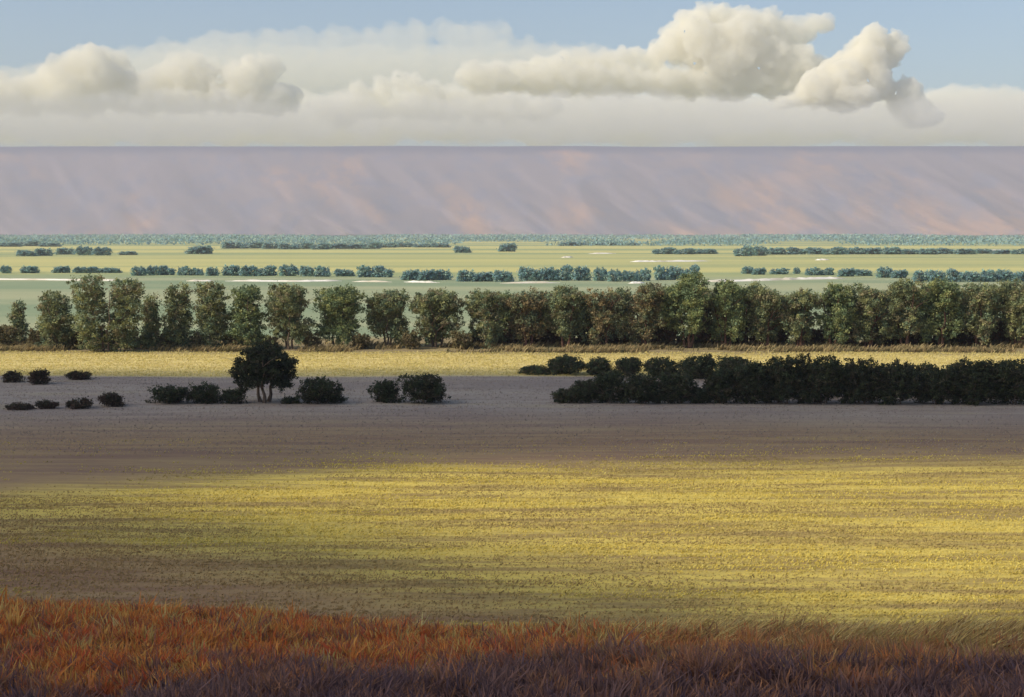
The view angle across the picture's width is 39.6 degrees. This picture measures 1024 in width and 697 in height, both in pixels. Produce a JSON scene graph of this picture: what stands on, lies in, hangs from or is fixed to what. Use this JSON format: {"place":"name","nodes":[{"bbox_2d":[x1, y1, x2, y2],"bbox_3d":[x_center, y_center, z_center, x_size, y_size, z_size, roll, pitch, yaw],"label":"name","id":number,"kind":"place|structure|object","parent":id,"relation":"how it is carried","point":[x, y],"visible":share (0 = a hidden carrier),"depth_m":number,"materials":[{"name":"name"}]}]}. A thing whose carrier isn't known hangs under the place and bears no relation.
{"place":"outdoors","nodes":[
{"label":"outdoors","id":0,"kind":"place"},
{"bbox_2d":[234,280,337,281],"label":"road","id":1,"kind":"structure","parent":0,"point":[284,280],"depth_m":734.40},
{"bbox_2d":[0,236,1023,696],"bbox_3d":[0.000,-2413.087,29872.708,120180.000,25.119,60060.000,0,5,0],"label":"ground","id":2,"kind":"structure","parent":0,"point":[26,472],"depth_m":158.10,"materials":[{"name":"plant"}]},
{"bbox_2d":[0,324,19,345],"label":"bush","id":3,"kind":"object","parent":2,"relation":"on","point":[6,333],"visible":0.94,"depth_m":306.43,"materials":[{"name":"green plant"}]},
{"bbox_2d":[1,370,26,382],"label":"bush","id":4,"kind":"object","parent":2,"relation":"on","point":[10,376],"visible":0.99,"depth_m":238.87,"materials":[{"name":"green plant"}]},
{"bbox_2d":[5,299,29,344],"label":"tree","id":5,"kind":"object","parent":2,"relation":"on","point":[17,317],"visible":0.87,"depth_m":311.70,"materials":[{"name":"green plant"}]},
{"bbox_2d":[3,401,36,410],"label":"bush","id":6,"kind":"object","parent":2,"relation":"on","point":[19,406],"visible":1,"depth_m":201.86,"materials":[{"name":"green plant"}]},
{"bbox_2d":[26,326,46,345],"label":"bush","id":7,"kind":"object","parent":2,"relation":"on","point":[33,336],"visible":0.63,"depth_m":306.69,"materials":[{"name":"green plant"}]},
{"bbox_2d":[27,368,55,384],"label":"bush","id":8,"kind":"object","parent":2,"relation":"on","point":[37,376],"visible":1,"depth_m":235.41,"materials":[{"name":"green plant"}]},
{"bbox_2d":[34,399,59,408],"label":"bush","id":9,"kind":"object","parent":2,"relation":"on","point":[47,404],"visible":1,"depth_m":203.15,"materials":[{"name":"green plant"}]},
{"bbox_2d":[34,290,80,349],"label":"tree","id":10,"kind":"object","parent":2,"relation":"on","point":[49,325],"visible":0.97,"depth_m":303.04,"materials":[{"name":"green plant"}]},
{"bbox_2d":[61,369,93,379],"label":"bush","id":11,"kind":"object","parent":2,"relation":"on","point":[76,375],"visible":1,"depth_m":243.54,"materials":[{"name":"green plant"}]},
{"bbox_2d":[64,396,93,408],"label":"bush","id":12,"kind":"object","parent":2,"relation":"on","point":[85,402],"visible":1,"depth_m":203.32,"materials":[{"name":"green plant"}]},
{"bbox_2d":[95,391,125,406],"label":"bush","id":13,"kind":"object","parent":2,"relation":"on","point":[113,399],"visible":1,"depth_m":205.57,"materials":[{"name":"green plant"}]},
{"bbox_2d":[138,292,164,348],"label":"tree","id":14,"kind":"object","parent":2,"relation":"on","point":[151,327],"visible":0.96,"depth_m":306.20,"materials":[{"name":"green plant"}]},
{"bbox_2d":[144,383,192,403],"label":"bush","id":15,"kind":"object","parent":2,"relation":"on","point":[170,394],"visible":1,"depth_m":208.71,"materials":[{"name":"green plant"}]},
{"bbox_2d":[156,281,195,347],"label":"tree","id":16,"kind":"object","parent":2,"relation":"on","point":[176,333],"visible":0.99,"depth_m":305.67,"materials":[{"name":"green plant"}]},
{"bbox_2d":[185,245,214,253],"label":"distant tree","id":17,"kind":"object","parent":2,"relation":"on","point":[206,249],"visible":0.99,"depth_m":1709.21,"materials":[{"name":"green plant"}]},
{"bbox_2d":[188,381,222,403],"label":"bush","id":18,"kind":"object","parent":2,"relation":"on","point":[202,393],"visible":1,"depth_m":208.91,"materials":[{"name":"green plant"}]},
{"bbox_2d":[190,280,233,346],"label":"tree","id":19,"kind":"object","parent":2,"relation":"on","point":[210,315],"visible":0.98,"depth_m":305.47,"materials":[{"name":"green plant"}]},
{"bbox_2d":[221,264,241,275],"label":"distant tree","id":20,"kind":"object","parent":2,"relation":"on","point":[231,270],"visible":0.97,"depth_m":831.41,"materials":[{"name":"green plant"}]},
{"bbox_2d":[218,386,247,403],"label":"bush","id":21,"kind":"object","parent":2,"relation":"on","point":[229,395],"visible":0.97,"depth_m":209.21,"materials":[{"name":"green plant"}]},
{"bbox_2d":[223,284,267,347],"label":"tree","id":22,"kind":"object","parent":2,"relation":"on","point":[241,329],"visible":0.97,"depth_m":305.39,"materials":[{"name":"green plant"}]},
{"bbox_2d":[238,265,259,275],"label":"distant tree","id":23,"kind":"object","parent":2,"relation":"on","point":[245,271],"visible":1,"depth_m":820.80,"materials":[{"name":"green plant"}]},
{"bbox_2d":[223,339,302,402],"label":"round tree","id":24,"kind":"object","parent":2,"relation":"on","point":[266,367],"visible":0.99,"depth_m":208.51,"materials":[{"name":"green plant"}]},
{"bbox_2d":[258,265,277,275],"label":"distant tree","id":25,"kind":"object","parent":2,"relation":"on","point":[266,271],"visible":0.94,"depth_m":830.65,"materials":[{"name":"green plant"}]},
{"bbox_2d":[276,263,298,275],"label":"distant tree","id":26,"kind":"object","parent":2,"relation":"on","point":[291,270],"visible":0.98,"depth_m":824.66,"materials":[{"name":"green plant"}]},
{"bbox_2d":[261,281,318,349],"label":"tree","id":27,"kind":"object","parent":2,"relation":"on","point":[286,303],"visible":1,"depth_m":305.56,"materials":[{"name":"green plant"}]},
{"bbox_2d":[300,329,324,348],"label":"bush","id":28,"kind":"object","parent":2,"relation":"on","point":[311,340],"visible":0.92,"depth_m":306.63,"materials":[{"name":"green plant"}]},
{"bbox_2d":[292,374,348,403],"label":"bush","id":29,"kind":"object","parent":2,"relation":"on","point":[324,390],"visible":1,"depth_m":208.50,"materials":[{"name":"green plant"}]},
{"bbox_2d":[305,282,367,345],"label":"tree","id":30,"kind":"object","parent":2,"relation":"on","point":[338,306],"visible":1,"depth_m":307.25,"materials":[{"name":"green plant"}]},
{"bbox_2d":[349,332,370,348],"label":"bush","id":31,"kind":"object","parent":2,"relation":"on","point":[358,338],"visible":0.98,"depth_m":306.53,"materials":[{"name":"green plant"}]},
{"bbox_2d":[356,264,375,276],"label":"distant tree","id":32,"kind":"object","parent":2,"relation":"on","point":[365,271],"visible":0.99,"depth_m":805.65,"materials":[{"name":"green plant"}]},
{"bbox_2d":[372,265,394,276],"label":"distant tree","id":33,"kind":"object","parent":2,"relation":"on","point":[381,271],"visible":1,"depth_m":803.97,"materials":[{"name":"green plant"}]},
{"bbox_2d":[366,379,402,402],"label":"bush","id":34,"kind":"object","parent":2,"relation":"on","point":[384,391],"visible":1,"depth_m":209.94,"materials":[{"name":"green plant"}]},
{"bbox_2d":[360,288,411,345],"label":"tree","id":35,"kind":"object","parent":2,"relation":"on","point":[389,307],"visible":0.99,"depth_m":310.58,"materials":[{"name":"green plant"}]},
{"bbox_2d":[400,328,422,348],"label":"bush","id":36,"kind":"object","parent":2,"relation":"on","point":[409,339],"visible":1,"depth_m":306.68,"materials":[{"name":"green plant"}]},
{"bbox_2d":[395,372,456,403],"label":"bush","id":37,"kind":"object","parent":2,"relation":"on","point":[434,392],"visible":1,"depth_m":208.44,"materials":[{"name":"green plant"}]},
{"bbox_2d":[415,269,436,279],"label":"distant tree","id":38,"kind":"object","parent":2,"relation":"on","point":[427,274],"visible":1,"depth_m":757.49,"materials":[{"name":"green plant"}]},
{"bbox_2d":[405,287,465,346],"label":"tree","id":39,"kind":"object","parent":2,"relation":"on","point":[437,310],"visible":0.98,"depth_m":310.19,"materials":[{"name":"green plant"}]},
{"bbox_2d":[450,329,473,348],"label":"bush","id":40,"kind":"object","parent":2,"relation":"on","point":[459,339],"visible":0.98,"depth_m":306.83,"materials":[{"name":"green plant"}]},
{"bbox_2d":[455,269,477,281],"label":"distant tree","id":41,"kind":"object","parent":2,"relation":"on","point":[464,275],"visible":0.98,"depth_m":738.56,"materials":[{"name":"green plant"}]},
{"bbox_2d":[460,288,508,348],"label":"tree","id":42,"kind":"object","parent":2,"relation":"on","point":[486,308],"visible":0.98,"depth_m":310.19,"materials":[{"name":"green plant"}]},
{"bbox_2d":[491,269,515,281],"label":"distant tree","id":43,"kind":"object","parent":2,"relation":"on","point":[501,276],"visible":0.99,"depth_m":735.81,"materials":[{"name":"green plant"}]},
{"bbox_2d":[500,290,518,342],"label":"tree","id":44,"kind":"object","parent":2,"relation":"on","point":[506,317],"visible":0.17,"depth_m":321.08,"materials":[{"name":"green plant"}]},
{"bbox_2d":[0,585,1023,696],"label":"rust grass","id":45,"kind":"structure","parent":2,"relation":"on","point":[100,649],"depth_m":18.79,"materials":[{"name":"brown plant"}]},
{"bbox_2d":[0,437,1023,627],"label":"gold grass","id":46,"kind":"structure","parent":2,"relation":"on","point":[643,513],"depth_m":118.04,"materials":[{"name":"yellow plant"}]},
{"bbox_2d":[0,233,1023,245],"bbox_3d":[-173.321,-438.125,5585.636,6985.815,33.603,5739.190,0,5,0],"label":"distant wood","id":47,"kind":"object","parent":2,"relation":"on","point":[720,239],"visible":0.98,"depth_m":3997.76,"materials":[{"name":"green plant"}]},
{"bbox_2d":[0,337,1023,352],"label":"dry scrub","id":48,"kind":"object","parent":2,"relation":"on","point":[994,347],"visible":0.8,"depth_m":303.46,"materials":[{"name":"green plant"}]},
{"bbox_2d":[501,286,548,345],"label":"tree","id":49,"kind":"object","parent":2,"relation":"on","point":[525,308],"visible":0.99,"depth_m":311.44,"materials":[{"name":"green plant"}]},
{"bbox_2d":[516,266,537,280],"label":"distant tree","id":50,"kind":"object","parent":2,"relation":"on","point":[526,274],"visible":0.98,"depth_m":753.11,"materials":[{"name":"green plant"}]},
{"bbox_2d":[517,364,551,375],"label":"bush","id":51,"kind":"object","parent":2,"relation":"on","point":[537,369],"visible":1,"depth_m":251.86,"materials":[{"name":"green plant"}]},
{"bbox_2d":[534,266,556,280],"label":"distant tree","id":52,"kind":"object","parent":2,"relation":"on","point":[545,274],"visible":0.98,"depth_m":753.14,"materials":[{"name":"green plant"}]},
{"bbox_2d":[552,264,573,280],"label":"distant tree","id":53,"kind":"object","parent":2,"relation":"on","point":[564,274],"visible":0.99,"depth_m":754.62,"materials":[{"name":"green plant"}]},
{"bbox_2d":[542,283,589,346],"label":"tree","id":54,"kind":"object","parent":2,"relation":"on","point":[563,300],"visible":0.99,"depth_m":311.07,"materials":[{"name":"green plant"}]},
{"bbox_2d":[545,353,586,375],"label":"bush","id":55,"kind":"object","parent":2,"relation":"on","point":[566,363],"visible":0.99,"depth_m":251.26,"materials":[{"name":"green plant"}]},
{"bbox_2d":[549,386,586,403],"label":"bush","id":56,"kind":"object","parent":2,"relation":"on","point":[562,395],"visible":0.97,"depth_m":208.88,"materials":[{"name":"green plant"}]},
{"bbox_2d":[559,379,600,402],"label":"bush","id":57,"kind":"object","parent":2,"relation":"on","point":[582,388],"visible":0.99,"depth_m":208.73,"materials":[{"name":"green plant"}]},
{"bbox_2d":[570,265,591,280],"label":"distant tree","id":58,"kind":"object","parent":2,"relation":"on","point":[577,273],"visible":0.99,"depth_m":752.42,"materials":[{"name":"green plant"}]},
{"bbox_2d":[585,356,613,374],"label":"bush","id":59,"kind":"object","parent":2,"relation":"on","point":[596,367],"visible":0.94,"depth_m":250.27,"materials":[{"name":"green plant"}]},
{"bbox_2d":[592,267,608,280],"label":"distant tree","id":60,"kind":"object","parent":2,"relation":"on","point":[602,273],"visible":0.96,"depth_m":747.26,"materials":[{"name":"green plant"}]},
{"bbox_2d":[580,286,628,344],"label":"tree","id":61,"kind":"object","parent":2,"relation":"on","point":[603,310],"visible":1,"depth_m":310.71,"materials":[{"name":"green plant"}]},
{"bbox_2d":[590,370,628,402],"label":"bush","id":62,"kind":"object","parent":2,"relation":"on","point":[607,382],"visible":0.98,"depth_m":208.63,"materials":[{"name":"green plant"}]},
{"bbox_2d":[606,268,623,281],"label":"distant tree","id":63,"kind":"object","parent":2,"relation":"on","point":[617,275],"visible":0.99,"depth_m":736.45,"materials":[{"name":"green plant"}]},
{"bbox_2d":[610,286,636,341],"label":"tree","id":64,"kind":"object","parent":2,"relation":"on","point":[626,297],"visible":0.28,"depth_m":319.99,"materials":[{"name":"green plant"}]},
{"bbox_2d":[612,356,643,376],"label":"bush","id":65,"kind":"object","parent":2,"relation":"on","point":[633,365],"visible":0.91,"depth_m":248.18,"materials":[{"name":"green plant"}]},
{"bbox_2d":[619,371,668,403],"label":"bush","id":66,"kind":"object","parent":2,"relation":"on","point":[636,388],"visible":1,"depth_m":207.37,"materials":[{"name":"green plant"}]},
{"bbox_2d":[624,282,667,344],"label":"tree","id":67,"kind":"object","parent":2,"relation":"on","point":[645,323],"visible":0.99,"depth_m":310.67,"materials":[{"name":"green plant"}]},
{"bbox_2d":[640,356,678,376],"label":"bush","id":68,"kind":"object","parent":2,"relation":"on","point":[657,366],"visible":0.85,"depth_m":246.48,"materials":[{"name":"green plant"}]},
{"bbox_2d":[653,265,670,279],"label":"distant tree","id":69,"kind":"object","parent":2,"relation":"on","point":[662,274],"visible":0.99,"depth_m":757.82,"materials":[{"name":"green plant"}]},
{"bbox_2d":[652,322,679,344],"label":"bush","id":70,"kind":"object","parent":2,"relation":"on","point":[667,337],"visible":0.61,"depth_m":317.08,"materials":[{"name":"green plant"}]},
{"bbox_2d":[654,368,700,403],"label":"bush","id":71,"kind":"object","parent":2,"relation":"on","point":[677,386],"visible":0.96,"depth_m":207.38,"materials":[{"name":"green plant"}]},
{"bbox_2d":[660,270,711,347],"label":"tree","id":72,"kind":"object","parent":2,"relation":"on","point":[682,297],"visible":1,"depth_m":310.17,"materials":[{"name":"green plant"}]},
{"bbox_2d":[674,353,718,378],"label":"bush","id":73,"kind":"object","parent":2,"relation":"on","point":[699,367],"visible":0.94,"depth_m":244.69,"materials":[{"name":"green plant"}]},
{"bbox_2d":[687,387,713,403],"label":"bush","id":74,"kind":"object","parent":2,"relation":"on","point":[702,395],"visible":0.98,"depth_m":207.71,"materials":[{"name":"green plant"}]},
{"bbox_2d":[699,288,720,336],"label":"tree","id":75,"kind":"object","parent":2,"relation":"on","point":[709,309],"visible":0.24,"depth_m":320.53,"materials":[{"name":"green plant"}]},
{"bbox_2d":[701,368,743,403],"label":"bush","id":76,"kind":"object","parent":2,"relation":"on","point":[720,382],"visible":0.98,"depth_m":207.16,"materials":[{"name":"green plant"}]},
{"bbox_2d":[703,279,749,347],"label":"tree","id":77,"kind":"object","parent":2,"relation":"on","point":[727,303],"visible":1,"depth_m":310.50,"materials":[{"name":"green plant"}]},
{"bbox_2d":[711,354,751,374],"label":"bush","id":78,"kind":"object","parent":2,"relation":"on","point":[724,363],"visible":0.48,"depth_m":241.50,"materials":[{"name":"green plant"}]},
{"bbox_2d":[733,245,753,255],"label":"distant tree","id":79,"kind":"object","parent":2,"relation":"on","point":[745,250],"visible":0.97,"depth_m":1533.06,"materials":[{"name":"green plant"}]},
{"bbox_2d":[729,359,773,403],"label":"bush","id":80,"kind":"object","parent":2,"relation":"on","point":[746,379],"visible":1,"depth_m":206.94,"materials":[{"name":"green plant"}]},
{"bbox_2d":[742,280,786,345],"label":"tree","id":81,"kind":"object","parent":2,"relation":"on","point":[764,304],"visible":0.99,"depth_m":310.89,"materials":[{"name":"green plant"}]},
{"bbox_2d":[754,353,809,403],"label":"bush","id":82,"kind":"object","parent":2,"relation":"on","point":[786,381],"visible":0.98,"depth_m":207.08,"materials":[{"name":"green plant"}]},
{"bbox_2d":[778,287,822,346],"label":"tree","id":83,"kind":"object","parent":2,"relation":"on","point":[795,312],"visible":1,"depth_m":310.47,"materials":[{"name":"green plant"}]},
{"bbox_2d":[795,353,848,403],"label":"bush","id":84,"kind":"object","parent":2,"relation":"on","point":[818,383],"visible":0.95,"depth_m":206.67,"materials":[{"name":"green plant"}]},
{"bbox_2d":[813,282,858,345],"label":"tree","id":85,"kind":"object","parent":2,"relation":"on","point":[838,318],"visible":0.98,"depth_m":310.27,"materials":[{"name":"green plant"}]},
{"bbox_2d":[836,355,890,404],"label":"bush","id":86,"kind":"object","parent":2,"relation":"on","point":[860,385],"visible":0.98,"depth_m":207.11,"materials":[{"name":"green plant"}]},
{"bbox_2d":[847,281,891,347],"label":"tree","id":87,"kind":"object","parent":2,"relation":"on","point":[869,310],"visible":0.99,"depth_m":310.88,"materials":[{"name":"green plant"}]},
{"bbox_2d":[875,266,892,277],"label":"distant tree","id":88,"kind":"object","parent":2,"relation":"on","point":[881,271],"visible":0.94,"depth_m":792.86,"materials":[{"name":"green plant"}]},
{"bbox_2d":[870,357,922,404],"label":"bush","id":89,"kind":"object","parent":2,"relation":"on","point":[901,380],"visible":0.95,"depth_m":206.83,"materials":[{"name":"green plant"}]},
{"bbox_2d":[881,278,929,346],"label":"tree","id":90,"kind":"object","parent":2,"relation":"on","point":[904,296],"visible":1,"depth_m":310.76,"materials":[{"name":"green plant"}]},
{"bbox_2d":[912,364,964,403],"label":"bush","id":91,"kind":"object","parent":2,"relation":"on","point":[936,383],"visible":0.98,"depth_m":207.38,"materials":[{"name":"green plant"}]},
{"bbox_2d":[918,272,964,346],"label":"tree","id":92,"kind":"object","parent":2,"relation":"on","point":[942,301],"visible":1,"depth_m":311.15,"materials":[{"name":"green plant"}]},
{"bbox_2d":[946,268,964,281],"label":"distant tree","id":93,"kind":"object","parent":2,"relation":"on","point":[955,275],"visible":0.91,"depth_m":725.48,"materials":[{"name":"green plant"}]},
{"bbox_2d":[951,328,977,344],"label":"bush","id":94,"kind":"object","parent":2,"relation":"on","point":[962,337],"visible":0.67,"depth_m":316.91,"materials":[{"name":"green plant"}]},
{"bbox_2d":[963,270,981,281],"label":"distant tree","id":95,"kind":"object","parent":2,"relation":"on","point":[971,277],"visible":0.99,"depth_m":726.06,"materials":[{"name":"green plant"}]},
{"bbox_2d":[948,355,1010,405],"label":"bush","id":96,"kind":"object","parent":2,"relation":"on","point":[976,386],"visible":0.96,"depth_m":207.19,"materials":[{"name":"green plant"}]},
{"bbox_2d":[956,281,1005,347],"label":"tree","id":97,"kind":"object","parent":2,"relation":"on","point":[982,303],"visible":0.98,"depth_m":310.49,"materials":[{"name":"green plant"}]},
{"bbox_2d":[979,269,996,281],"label":"distant tree","id":98,"kind":"object","parent":2,"relation":"on","point":[989,275],"visible":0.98,"depth_m":727.77,"materials":[{"name":"green plant"}]},
{"bbox_2d":[978,321,1003,343],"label":"bush","id":99,"kind":"object","parent":2,"relation":"on","point":[993,337],"visible":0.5,"depth_m":316.68,"materials":[{"name":"green plant"}]},
{"bbox_2d":[995,268,1014,281],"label":"distant tree","id":100,"kind":"object","parent":2,"relation":"on","point":[1004,274],"visible":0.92,"depth_m":729.96,"materials":[{"name":"green plant"}]},
{"bbox_2d":[988,358,1023,404],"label":"bush","id":101,"kind":"object","parent":2,"relation":"on","point":[1007,392],"visible":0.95,"depth_m":207.03,"materials":[{"name":"green plant"}]},
{"bbox_2d":[994,277,1023,343],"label":"tree","id":102,"kind":"object","parent":2,"relation":"on","point":[1011,293],"visible":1,"depth_m":310.62,"materials":[{"name":"green plant"}]},
{"bbox_2d":[0,146,1023,235],"bbox_3d":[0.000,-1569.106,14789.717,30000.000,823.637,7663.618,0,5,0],"label":"hills","id":103,"kind":"structure","parent":0,"point":[496,190],"depth_m":11822.41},
{"bbox_2d":[0,350,1023,376],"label":"pale grass","id":104,"kind":"structure","parent":0,"point":[366,367],"depth_m":280.86,"materials":[{"name":"yellow plant"}]},
{"bbox_2d":[0,375,1023,455],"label":"dull grass","id":105,"kind":"structure","parent":0,"point":[362,392],"depth_m":189.82,"materials":[{"name":"plant"}]},
{"bbox_2d":[0,0,1023,146],"label":"sky","id":106,"kind":"structure","parent":0,"point":[617,73],"materials":[{"name":"white"}]},
{"bbox_2d":[708,277,845,281],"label":"road","id":107,"kind":"structure","parent":0,"point":[785,278],"depth_m":748.62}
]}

